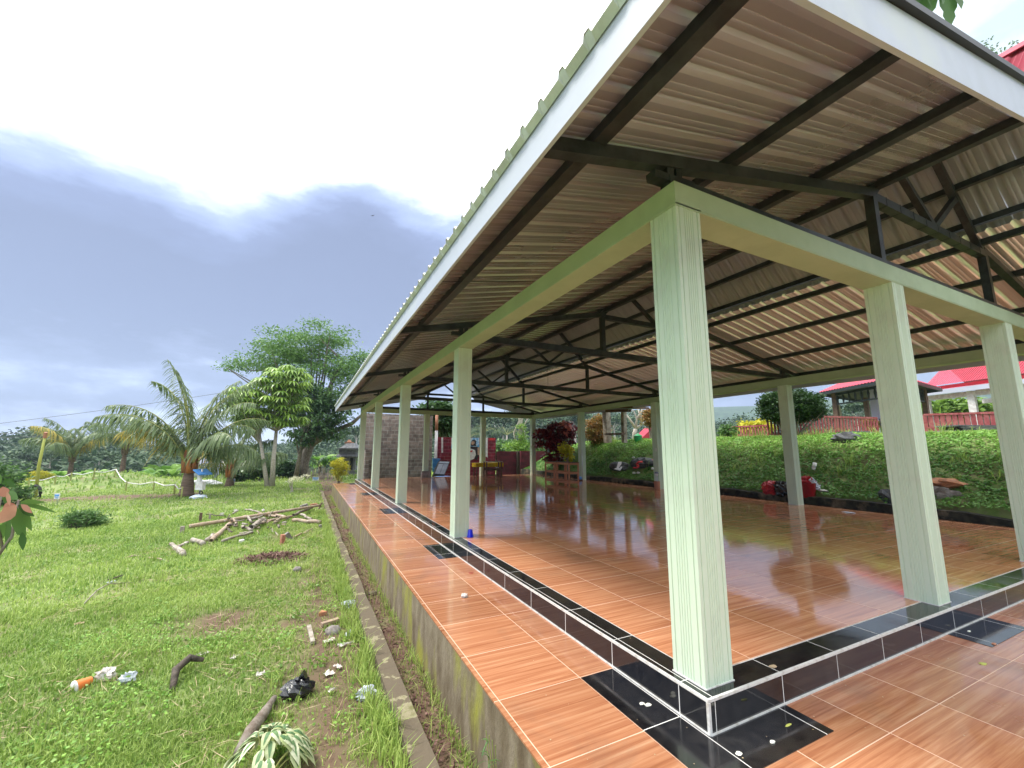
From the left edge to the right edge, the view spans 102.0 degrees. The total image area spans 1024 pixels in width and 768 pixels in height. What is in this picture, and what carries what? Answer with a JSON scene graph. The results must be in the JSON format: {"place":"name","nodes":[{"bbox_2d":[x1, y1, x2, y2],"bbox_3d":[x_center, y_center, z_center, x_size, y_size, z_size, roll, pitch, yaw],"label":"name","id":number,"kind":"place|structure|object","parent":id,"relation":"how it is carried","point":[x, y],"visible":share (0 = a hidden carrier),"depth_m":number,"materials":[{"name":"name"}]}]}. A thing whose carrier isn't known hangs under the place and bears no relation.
{"place":"outdoors","nodes":[
{"label":"outdoors","id":0,"kind":"place"},
{"bbox_2d":[0,392,1012,767],"bbox_3d":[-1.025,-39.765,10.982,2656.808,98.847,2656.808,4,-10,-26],"label":"ground","id":1,"kind":"structure","parent":0,"point":[314,674],"depth_m":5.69,"materials":[{"name":"green plant"}]},
{"bbox_2d":[0,456,44,505],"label":"leafy bush","id":2,"kind":"object","parent":1,"relation":"on","point":[19,491],"visible":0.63,"depth_m":15.52,"materials":[{"name":"green plant"}]},
{"bbox_2d":[0,475,55,554],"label":"cocoa sapling","id":3,"kind":"object","parent":1,"relation":"on","point":[17,516],"visible":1,"depth_m":2.90,"materials":[{"name":"green plant"}]},
{"bbox_2d":[6,449,67,468],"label":"albizia tree","id":4,"kind":"object","parent":1,"relation":"on","point":[30,455],"visible":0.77,"depth_m":56.89,"materials":[{"name":"green plant"}]},
{"bbox_2d":[33,432,47,497],"bbox_3d":[-20.096,3.475,17.645,0.737,2.831,0.160,-9,-12,44],"label":"leaning pole","id":5,"kind":"object","parent":1,"relation":"on","point":[39,461],"visible":0.87,"depth_m":17.63,"materials":[{"name":"yellow wood"}]},
{"bbox_2d":[25,470,57,482],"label":"bush","id":6,"kind":"object","parent":1,"relation":"on","point":[45,474],"visible":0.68,"depth_m":30.92,"materials":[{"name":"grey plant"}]},
{"bbox_2d":[18,418,108,476],"bbox_3d":[-33.060,5.305,31.258,5.738,5.264,6.100,4,-10,-26],"label":"coconut palm","id":7,"kind":"object","parent":1,"relation":"on","point":[62,444],"visible":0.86,"depth_m":30.49,"materials":[{"name":"green plant"}]},
{"bbox_2d":[70,676,92,691],"bbox_3d":[-3.743,2.617,3.613,0.110,0.110,0.119,-3,-10,21],"label":"paper cup","id":8,"kind":"object","parent":1,"relation":"on","point":[80,684],"visible":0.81,"depth_m":3.58,"materials":[{"name":"orange paper"}]},
{"bbox_2d":[52,506,113,528],"bbox_3d":[-11.384,3.597,11.127,1.205,0.755,1.186,4,-10,-26],"label":"shrub","id":9,"kind":"object","parent":1,"relation":"on","point":[88,517],"visible":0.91,"depth_m":10.95,"materials":[{"name":"green plant"}]},
{"bbox_2d":[77,450,120,470],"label":"albizia tree","id":10,"kind":"object","parent":1,"relation":"on","point":[103,455],"visible":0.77,"depth_m":62.06,"materials":[{"name":"green plant"}]},
{"bbox_2d":[93,666,117,682],"bbox_3d":[-3.693,2.644,3.776,0.163,0.126,0.130,0,-9,0],"label":"paper ball","id":11,"kind":"object","parent":1,"relation":"on","point":[109,672],"visible":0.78,"depth_m":3.75,"materials":[{"name":"white paper"}]},
{"bbox_2d":[116,671,137,683],"bbox_3d":[-3.474,2.654,3.736,0.150,0.109,0.124,4,-10,-26],"label":"paper ball","id":12,"kind":"object","parent":1,"relation":"on","point":[123,678],"visible":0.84,"depth_m":3.72,"materials":[{"name":"white paper"}]},
{"bbox_2d":[84,413,173,472],"bbox_3d":[-28.074,4.654,30.179,5.188,4.868,5.700,4,-10,-26],"label":"coconut palm","id":13,"kind":"object","parent":1,"relation":"on","point":[124,447],"visible":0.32,"depth_m":29.84,"materials":[{"name":"green plant"}]},
{"bbox_2d":[145,464,180,475],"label":"banana plant","id":14,"kind":"object","parent":1,"relation":"on","point":[165,467],"visible":0.69,"depth_m":30.97,"materials":[{"name":"green plant"}]},
{"bbox_2d":[157,467,183,476],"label":"banana plant","id":15,"kind":"object","parent":1,"relation":"on","point":[174,472],"visible":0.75,"depth_m":30.09,"materials":[{"name":"green plant"}]},
{"bbox_2d":[0,501,342,767],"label":"broadleaf weeds","id":16,"kind":"object","parent":1,"relation":"on","point":[283,751],"visible":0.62,"depth_m":4.53,"materials":[{"name":"green plant"}]},
{"bbox_2d":[91,359,271,496],"bbox_3d":[-13.724,1.950,17.668,5.966,5.506,5.072,4,-10,-26],"label":"coconut palm","id":17,"kind":"object","parent":1,"relation":"on","point":[173,444],"visible":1,"depth_m":17.28,"materials":[{"name":"green plant"}]},
{"bbox_2d":[169,654,204,691],"bbox_3d":[-3.024,2.627,3.787,0.172,0.171,0.374,0,-9,0],"label":"dark branch","id":18,"kind":"object","parent":1,"relation":"on","point":[180,665],"visible":0.92,"depth_m":3.81,"materials":[{"name":"brown wood"}]},
{"bbox_2d":[0,523,384,767],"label":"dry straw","id":19,"kind":"object","parent":1,"relation":"on","point":[71,610],"visible":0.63,"depth_m":4.16,"materials":[{"name":"plant"}]},
{"bbox_2d":[0,588,393,767],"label":"clover","id":20,"kind":"object","parent":1,"relation":"on","point":[127,727],"visible":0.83,"depth_m":3.45,"materials":[{"name":"green plant"}]},
{"bbox_2d":[193,469,211,494],"bbox_3d":[-12.539,4.062,16.744,0.388,1.251,1.011,1,-9,-4],"label":"solar panel post","id":21,"kind":"object","parent":1,"relation":"on","point":[200,484],"visible":0.97,"depth_m":16.58,"materials":[{"name":"silver metal"}]},
{"bbox_2d":[208,521,233,542],"bbox_3d":[-7.170,3.625,10.253,0.142,0.138,2.333,4,-10,-24],"label":"pile log","id":22,"kind":"object","parent":1,"relation":"on","point":[215,536],"visible":0.84,"depth_m":9.80,"materials":[{"name":"brown wood"}]},
{"bbox_2d":[164,420,288,486],"bbox_3d":[-15.586,3.692,22.844,5.982,4.049,4.894,4,-10,-26],"label":"coconut palm","id":23,"kind":"object","parent":1,"relation":"on","point":[228,474],"visible":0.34,"depth_m":22.39,"materials":[{"name":"green plant"}]},
{"bbox_2d":[220,461,262,481],"bbox_3d":[-17.007,5.595,26.173,2.503,1.548,1.917,4,-10,-26],"label":"hedge bush","id":24,"kind":"object","parent":1,"relation":"on","point":[252,476],"visible":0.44,"depth_m":25.96,"materials":[{"name":"green plant"}]},
{"bbox_2d":[233,695,276,754],"bbox_3d":[-1.933,2.567,3.158,0.094,0.095,0.662,2,-9,-10],"label":"driftwood","id":25,"kind":"object","parent":1,"relation":"on","point":[256,722],"visible":0.78,"depth_m":3.10,"materials":[{"name":"brown wood"}]},
{"bbox_2d":[217,365,317,487],"bbox_3d":[-13.045,2.200,22.047,4.671,6.683,4.260,4,-10,-26],"label":"umbrella tree","id":26,"kind":"object","parent":1,"relation":"on","point":[279,398],"visible":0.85,"depth_m":21.73,"materials":[{"name":"green plant"}]},
{"bbox_2d":[223,722,316,767],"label":"variegated plant","id":27,"kind":"object","parent":1,"relation":"on","point":[296,742],"visible":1,"depth_m":2.67,"materials":[{"name":"green plant"}]},
{"bbox_2d":[233,549,308,564],"bbox_3d":[-4.476,3.257,7.780,1.364,0.281,0.985,4,-10,-26],"label":"husk heap","id":28,"kind":"object","parent":1,"relation":"on","point":[266,554],"visible":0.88,"depth_m":7.69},
{"bbox_2d":[275,459,301,477],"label":"hedge bush","id":29,"kind":"object","parent":1,"relation":"on","point":[286,468],"visible":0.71,"depth_m":29.02,"materials":[{"name":"green plant"}]},
{"bbox_2d":[210,317,370,477],"bbox_3d":[-15.020,0.980,29.700,12.038,11.819,7.824,4,-10,-26],"label":"feathery tree","id":30,"kind":"object","parent":1,"relation":"on","point":[294,355],"visible":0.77,"depth_m":29.48,"materials":[{"name":"green plant"}]},
{"bbox_2d":[279,670,314,700],"bbox_3d":[-1.849,2.601,3.583,0.277,0.214,0.226,4,-10,-26],"label":"black bag","id":31,"kind":"object","parent":1,"relation":"on","point":[303,684],"visible":0.88,"depth_m":3.53,"materials":[{"name":"black plastic"}]},
{"bbox_2d":[292,518,321,523],"bbox_3d":[-5.744,3.830,11.590,1.014,0.131,0.110,-3,-9,20],"label":"pile log","id":32,"kind":"object","parent":1,"relation":"on","point":[307,521],"visible":0.98,"depth_m":11.53,"materials":[{"name":"brown wood"}]},
{"bbox_2d":[290,453,339,473],"bbox_3d":[-15.698,6.705,34.139,4.622,1.960,4.655,4,-10,-26],"label":"tree fern","id":33,"kind":"object","parent":1,"relation":"on","point":[312,462],"visible":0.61,"depth_m":33.70,"materials":[{"name":"green plant"}]},
{"bbox_2d":[306,467,330,478],"bbox_3d":[-13.576,6.484,29.050,1.864,1.355,0.934,1,-9,-3],"label":"cane fence","id":34,"kind":"object","parent":1,"relation":"on","point":[315,474],"visible":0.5,"depth_m":28.98,"materials":[{"name":"brown wood"}]},
{"bbox_2d":[279,381,358,476],"bbox_3d":[-13.162,3.145,28.473,5.221,6.967,4.552,4,-10,-26],"label":"glossy tree","id":35,"kind":"object","parent":1,"relation":"on","point":[324,407],"visible":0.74,"depth_m":28.16,"materials":[{"name":"green plant"}]},
{"bbox_2d":[311,454,338,473],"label":"banana plant","id":36,"kind":"object","parent":1,"relation":"on","point":[318,458],"visible":0.73,"depth_m":33.98,"materials":[{"name":"green plant"}]},
{"bbox_2d":[325,625,341,634],"bbox_3d":[-2.092,2.897,4.864,0.186,0.124,0.150,4,-10,-26],"label":"stone","id":37,"kind":"object","parent":1,"relation":"on","point":[335,629],"visible":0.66,"depth_m":4.83,"materials":[{"name":"white stone"}]},
{"bbox_2d":[330,457,350,482],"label":"golden shrub","id":38,"kind":"object","parent":1,"relation":"on","point":[338,469],"visible":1,"depth_m":24.31,"materials":[{"name":"yellow plant"}]},
{"bbox_2d":[337,440,358,475],"bbox_3d":[-12.785,6.026,33.002,1.768,3.135,1.971,0,-9,0],"label":"stone shrine","id":39,"kind":"object","parent":1,"relation":"on","point":[348,450],"visible":0.64,"depth_m":32.39,"materials":[{"name":"grey stone"}]},
{"bbox_2d":[339,425,359,443],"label":"albizia tree","id":40,"kind":"object","parent":1,"relation":"on","point":[357,430],"visible":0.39,"depth_m":84.33,"materials":[{"name":"green plant"}]},
{"bbox_2d":[355,684,376,701],"bbox_3d":[-1.256,2.654,3.559,0.184,0.118,0.163,4,-10,-26],"label":"white bag","id":41,"kind":"object","parent":1,"relation":"on","point":[362,696],"visible":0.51,"depth_m":3.53,"materials":[{"name":"plastic"}]},
{"bbox_2d":[363,450,369,478],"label":"block wall","id":42,"kind":"structure","parent":1,"relation":"on","point":[366,464],"depth_m":21.45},
{"bbox_2d":[319,488,439,767],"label":"ditch kerb","id":43,"kind":"structure","parent":1,"relation":"on","point":[388,672],"depth_m":3.72,"materials":[{"name":"grey concrete"}]},
{"bbox_2d":[365,413,432,478],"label":"block wall","id":44,"kind":"structure","parent":1,"relation":"on","point":[389,446],"depth_m":23.67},
{"bbox_2d":[326,489,476,767],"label":"leaf litter","id":45,"kind":"object","parent":1,"relation":"on","point":[426,713],"visible":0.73,"depth_m":3.96,"materials":[{"name":"brown plant"}]},
{"bbox_2d":[325,494,478,767],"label":"ditch weeds","id":46,"kind":"object","parent":1,"relation":"on","point":[428,689],"visible":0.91,"depth_m":4.12,"materials":[{"name":"green plant"}]},
{"bbox_2d":[412,400,452,438],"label":"leafy tree","id":47,"kind":"object","parent":1,"relation":"on","point":[445,425],"visible":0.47,"depth_m":26.37,"materials":[{"name":"green plant"}]},
{"bbox_2d":[434,415,437,469],"bbox_3d":[-4.514,3.871,24.591,0.175,4.200,0.184,4,-10,-26],"label":"painted pole","id":48,"kind":"object","parent":1,"relation":"on","point":[436,437],"visible":0.66,"depth_m":24.64,"materials":[{"name":"white paint"}]},
{"bbox_2d":[432,461,449,476],"bbox_3d":[-3.936,4.732,22.953,0.814,0.917,1.773,-1,-9,9],"label":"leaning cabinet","id":49,"kind":"object","parent":1,"relation":"on","point":[441,467],"visible":0.94,"depth_m":22.61,"materials":[{"name":"grey"}]},
{"bbox_2d":[439,453,451,475],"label":"maroon wall","id":50,"kind":"structure","parent":1,"relation":"on","point":[445,456],"depth_m":24.22,"materials":[{"name":"paint"}]},
{"bbox_2d":[437,437,495,475],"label":"mural wall","id":51,"kind":"structure","parent":1,"relation":"on","point":[444,444],"depth_m":25.68,"materials":[{"name":"red paint"}]},
{"bbox_2d":[471,410,494,431],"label":"albizia tree","id":52,"kind":"object","parent":1,"relation":"on","point":[474,421],"visible":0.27,"depth_m":104.11,"materials":[{"name":"green plant"}]},
{"bbox_2d":[473,731,498,767],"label":"wall weed","id":53,"kind":"object","parent":1,"relation":"on","point":[482,754],"depth_m":2.60,"materials":[{"name":"green plant"}]},
{"bbox_2d":[0,406,990,483],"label":"forest crowns","id":54,"kind":"object","parent":1,"relation":"on","point":[135,462],"visible":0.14,"depth_m":92.76,"materials":[{"name":"green plant"}]},
{"bbox_2d":[496,438,511,450],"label":"valley bush","id":55,"kind":"object","parent":1,"relation":"on","point":[499,445],"visible":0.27,"depth_m":44.21,"materials":[{"name":"green plant"}]},
{"bbox_2d":[486,410,525,438],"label":"albizia tree","id":56,"kind":"object","parent":1,"relation":"on","point":[494,421],"visible":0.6,"depth_m":93.11,"materials":[{"name":"green plant"}]},
{"bbox_2d":[496,451,516,474],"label":"old maroon wall","id":57,"kind":"structure","parent":1,"relation":"on","point":[508,459],"depth_m":26.41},
{"bbox_2d":[500,418,529,450],"bbox_3d":[0.592,3.321,33.840,3.173,5.102,2.778,4,-10,-26],"label":"palm clump","id":58,"kind":"object","parent":1,"relation":"on","point":[521,443],"visible":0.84,"depth_m":33.45,"materials":[{"name":"green plant"}]},
{"bbox_2d":[512,418,546,435],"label":"albizia tree","id":59,"kind":"object","parent":1,"relation":"on","point":[538,424],"visible":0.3,"depth_m":109.48,"materials":[{"name":"green plant"}]},
{"bbox_2d":[520,451,544,468],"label":"old maroon wall","id":60,"kind":"structure","parent":1,"relation":"on","point":[524,459],"depth_m":26.65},
{"bbox_2d":[532,420,577,466],"bbox_3d":[2.419,3.422,23.329,2.848,2.796,2.606,-3,-9,20],"label":"croton shrub","id":61,"kind":"object","parent":1,"relation":"on","point":[565,431],"visible":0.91,"depth_m":23.07,"materials":[{"name":"red plant"}]},
{"bbox_2d":[557,441,575,470],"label":"lime shrub","id":62,"kind":"object","parent":1,"relation":"on","point":[567,450],"visible":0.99,"depth_m":22.18,"materials":[{"name":"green plant"}]},
{"bbox_2d":[552,414,590,442],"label":"albizia tree","id":63,"kind":"object","parent":1,"relation":"on","point":[573,418],"visible":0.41,"depth_m":99.68,"materials":[{"name":"green plant"}]},
{"bbox_2d":[585,413,613,444],"bbox_3d":[4.788,2.545,23.274,1.918,1.917,1.728,2,-9,-9],"label":"round shrub","id":64,"kind":"object","parent":1,"relation":"on","point":[593,435],"visible":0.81,"depth_m":22.96,"materials":[{"name":"brown plant"}]},
{"bbox_2d":[592,413,635,438],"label":"albizia tree","id":65,"kind":"object","parent":1,"relation":"on","point":[617,420],"visible":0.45,"depth_m":99.08,"materials":[{"name":"green plant"}]},
{"bbox_2d":[583,406,648,442],"bbox_3d":[4.965,1.909,20.281,2.180,1.921,3.783,4,-10,-26],"label":"wooden shelter","id":66,"kind":"object","parent":1,"relation":"on","point":[607,433],"visible":0.69,"depth_m":20.45,"materials":[{"name":"brown wood"}]},
{"bbox_2d":[609,462,630,470],"bbox_3d":[5.001,3.806,19.138,0.883,0.460,1.167,0,-9,-1],"label":"painted rock","id":67,"kind":"object","parent":1,"relation":"on","point":[618,466],"visible":0.88,"depth_m":18.75,"materials":[{"name":"grey stone"}]},
{"bbox_2d":[627,409,645,438],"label":"bare tree","id":68,"kind":"object","parent":1,"relation":"on","point":[635,427],"visible":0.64,"depth_m":23.95,"materials":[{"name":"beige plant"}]},
{"bbox_2d":[630,457,652,468],"bbox_3d":[5.755,3.488,18.209,1.023,0.520,1.292,-1,-9,7],"label":"painted rock","id":69,"kind":"object","parent":1,"relation":"on","point":[640,462],"visible":0.73,"depth_m":17.89,"materials":[{"name":"grey stone"}]},
{"bbox_2d":[639,408,651,438],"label":"round shrub","id":70,"kind":"object","parent":1,"relation":"on","point":[646,416],"visible":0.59,"depth_m":20.85,"materials":[{"name":"brown plant"}]},
{"bbox_2d":[332,0,1023,767],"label":"pavilion","id":71,"kind":"structure","parent":1,"relation":"on","point":[782,198],"depth_m":3.93,"materials":[{"name":"tile"}]},
{"bbox_2d":[483,461,502,477],"bbox_3d":[-0.995,4.393,21.383,0.920,0.800,0.450,4,-10,-26],"label":"wooden desk","id":72,"kind":"object","parent":71,"relation":"on","point":[491,469],"visible":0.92,"depth_m":21.30,"materials":[{"name":"brown wood"}]},
{"bbox_2d":[544,461,565,483],"bbox_3d":[1.833,3.749,17.584,0.500,0.915,0.920,4,-10,-26],"label":"wooden rack","id":73,"kind":"object","parent":71,"relation":"on","point":[554,472],"visible":0.77,"depth_m":17.59,"materials":[{"name":"brown wood"}]},
{"bbox_2d":[556,462,578,485],"bbox_3d":[2.247,3.620,16.750,0.500,0.915,0.920,4,-10,-26],"label":"wooden rack","id":74,"kind":"object","parent":71,"relation":"on","point":[568,481],"visible":1,"depth_m":16.47,"materials":[{"name":"brown wood"}]},
{"bbox_2d":[717,423,739,436],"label":"green shrub","id":75,"kind":"object","parent":1,"relation":"on","point":[725,431],"visible":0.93,"depth_m":17.37,"materials":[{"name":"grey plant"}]},
{"bbox_2d":[729,425,767,436],"bbox_3d":[10.116,2.164,17.746,0.090,0.785,1.589,7,-11,-37],"label":"picket fence","id":76,"kind":"object","parent":1,"relation":"on","point":[752,426],"visible":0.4,"depth_m":17.63,"materials":[{"name":"red paint"}]},
{"bbox_2d":[736,418,776,434],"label":"yellow hedge","id":77,"kind":"object","parent":1,"relation":"on","point":[755,422],"visible":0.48,"depth_m":19.28,"materials":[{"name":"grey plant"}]},
{"bbox_2d":[523,420,1010,511],"bbox_3d":[9.173,4.017,20.146,9.974,2.913,27.185,4,-10,-26],"label":"creeping ground cover","id":78,"kind":"object","parent":1,"relation":"on","point":[990,434],"visible":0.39,"depth_m":11.93,"materials":[{"name":"green plant"}]},
{"bbox_2d":[520,469,1013,527],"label":"retaining wall","id":79,"kind":"structure","parent":1,"relation":"on","point":[942,514],"depth_m":10.57,"materials":[{"name":"concrete"}]},
{"bbox_2d":[761,480,774,494],"bbox_3d":[7.687,3.060,12.262,0.585,0.428,0.505,-6,-11,36],"label":"red bag","id":80,"kind":"object","parent":1,"relation":"on","point":[768,487],"visible":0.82,"depth_m":12.17,"materials":[{"name":"plastic"}]},
{"bbox_2d":[772,481,787,496],"bbox_3d":[7.773,3.017,11.964,0.369,0.462,0.550,4,-10,-26],"label":"black sack","id":81,"kind":"object","parent":1,"relation":"on","point":[780,489],"visible":0.84,"depth_m":11.87,"materials":[{"name":"black plastic"}]},
{"bbox_2d":[750,388,834,434],"bbox_3d":[10.316,1.081,15.235,2.535,1.963,2.605,4,-10,-26],"label":"ball tree","id":82,"kind":"object","parent":1,"relation":"on","point":[809,406],"visible":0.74,"depth_m":14.77,"materials":[{"name":"green plant"}]},
{"bbox_2d":[802,483,815,497],"bbox_3d":[8.150,2.932,11.438,0.440,0.410,0.433,4,-10,-26],"label":"red bin","id":83,"kind":"object","parent":1,"relation":"on","point":[808,489],"visible":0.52,"depth_m":11.28,"materials":[{"name":"plastic"}]},
{"bbox_2d":[767,416,878,435],"bbox_3d":[12.119,1.772,16.072,5.074,1.105,0.090,2,-9,-10],"label":"picket fence","id":84,"kind":"object","parent":1,"relation":"on","point":[840,419],"visible":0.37,"depth_m":16.21,"materials":[{"name":"red paint"}]},
{"bbox_2d":[830,432,860,442],"bbox_3d":[10.082,1.657,12.570,0.579,0.417,0.837,4,-10,-26],"label":"bank rock","id":85,"kind":"object","parent":1,"relation":"on","point":[841,437],"visible":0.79,"depth_m":12.40,"materials":[{"name":"grey stone"}]},
{"bbox_2d":[828,401,870,430],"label":"albizia tree","id":86,"kind":"object","parent":1,"relation":"on","point":[853,407],"visible":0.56,"depth_m":58.67,"materials":[{"name":"green plant"}]},
{"bbox_2d":[868,385,881,432],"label":"lilac pillar","id":87,"kind":"structure","parent":1,"relation":"on","point":[874,407],"depth_m":23.12,"materials":[{"name":"blue paint"}]},
{"bbox_2d":[818,379,942,431],"bbox_3d":[20.678,1.216,23.355,9.760,4.348,4.564,6,-10,-32],"label":"gazebo","id":88,"kind":"object","parent":1,"relation":"on","point":[855,391],"visible":0.35,"depth_m":22.77,"materials":[{"name":"red metal"}]},
{"bbox_2d":[878,489,891,502],"bbox_3d":[9.115,2.747,10.013,0.378,0.417,0.499,-1,-9,5],"label":"bank rock","id":89,"kind":"object","parent":1,"relation":"on","point":[884,493],"visible":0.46,"depth_m":9.98,"materials":[{"name":"grey stone"}]},
{"bbox_2d":[916,0,963,23],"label":"breadfruit tree","id":90,"kind":"object","parent":1,"relation":"on","point":[948,7],"visible":0.42,"depth_m":7.09,"materials":[{"name":"green plant"}]},
{"bbox_2d":[933,486,963,498],"bbox_3d":[9.733,2.475,9.302,0.311,0.337,0.574,9,-12,-43],"label":"bank rock","id":91,"kind":"object","parent":1,"relation":"on","point":[941,492],"visible":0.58,"depth_m":9.23,"materials":[{"name":"grey stone"}]},
{"bbox_2d":[932,478,968,487],"bbox_3d":[9.917,2.277,9.512,0.526,0.235,0.849,4,-10,-26],"label":"bank rock","id":92,"kind":"object","parent":1,"relation":"on","point":[948,482],"visible":0.66,"depth_m":9.33,"materials":[{"name":"orange stone"}]},
{"bbox_2d":[921,397,993,423],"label":"frangipani tree","id":93,"kind":"object","parent":1,"relation":"on","point":[951,405],"visible":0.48,"depth_m":28.42,"materials":[{"name":"green plant"}]},
{"bbox_2d":[923,412,995,431],"bbox_3d":[16.271,1.434,14.486,2.814,0.905,0.090,-5,-10,29],"label":"picket fence","id":94,"kind":"object","parent":1,"relation":"on","point":[966,418],"visible":0.3,"depth_m":14.73,"materials":[{"name":"red paint"}]},
{"bbox_2d":[934,425,996,431],"bbox_3d":[15.266,1.505,13.599,3.023,0.278,0.736,0,-9,0],"label":"slate stack","id":95,"kind":"object","parent":1,"relation":"on","point":[969,427],"visible":0.32,"depth_m":13.26,"materials":[{"name":"grey stone"}]},
{"bbox_2d":[927,361,1023,425],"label":"pavilion","id":96,"kind":"structure","parent":1,"relation":"on","point":[978,376],"depth_m":24.58,"materials":[{"name":"red paint"}]},
{"bbox_2d":[0,0,1023,444],"label":"sky","id":97,"kind":"structure","parent":0,"point":[138,137],"materials":[{"name":"white"}]},
{"bbox_3d":[-22.523,5.081,23.543,0.055,0.570,0.055,4,-10,-26],"label":"track stake","id":98,"kind":"object","parent":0,"visible":0},
{"bbox_2d":[30,469,180,488],"bbox_3d":[-18.426,4.622,20.285,12.689,0.588,2.950,-4,-10,22],"label":"track tape","id":99,"kind":"object","parent":98,"relation":"attached to","point":[108,471],"visible":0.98,"depth_m":21.61,"materials":[{"name":"white paint"}]},
{"bbox_3d":[-1.288,4.549,22.031,1.540,0.690,0.500,4,-10,-26],"label":"long table","id":100,"kind":"object","parent":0,"visible":0},
{"bbox_2d":[472,463,503,466],"bbox_3d":[-1.287,4.297,22.070,1.592,0.200,0.552,4,-10,-26],"label":"yellow tablecloth","id":101,"kind":"object","parent":100,"relation":"on","point":[481,465],"visible":0.9,"depth_m":21.82,"materials":[{"name":"fabric"}]},
{"bbox_3d":[-6.997,3.894,12.331,0.571,0.108,0.987,4,-10,-26],"label":"pile log","id":102,"kind":"object","parent":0,"visible":0},
{"bbox_2d":[189,504,320,527],"bbox_3d":[-7.277,3.810,12.085,0.111,0.250,3.510,-6,-11,35],"label":"bamboo pole","id":103,"kind":"object","parent":102,"relation":"on","point":[200,524],"visible":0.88,"depth_m":11.70,"materials":[{"name":"brown wood"}]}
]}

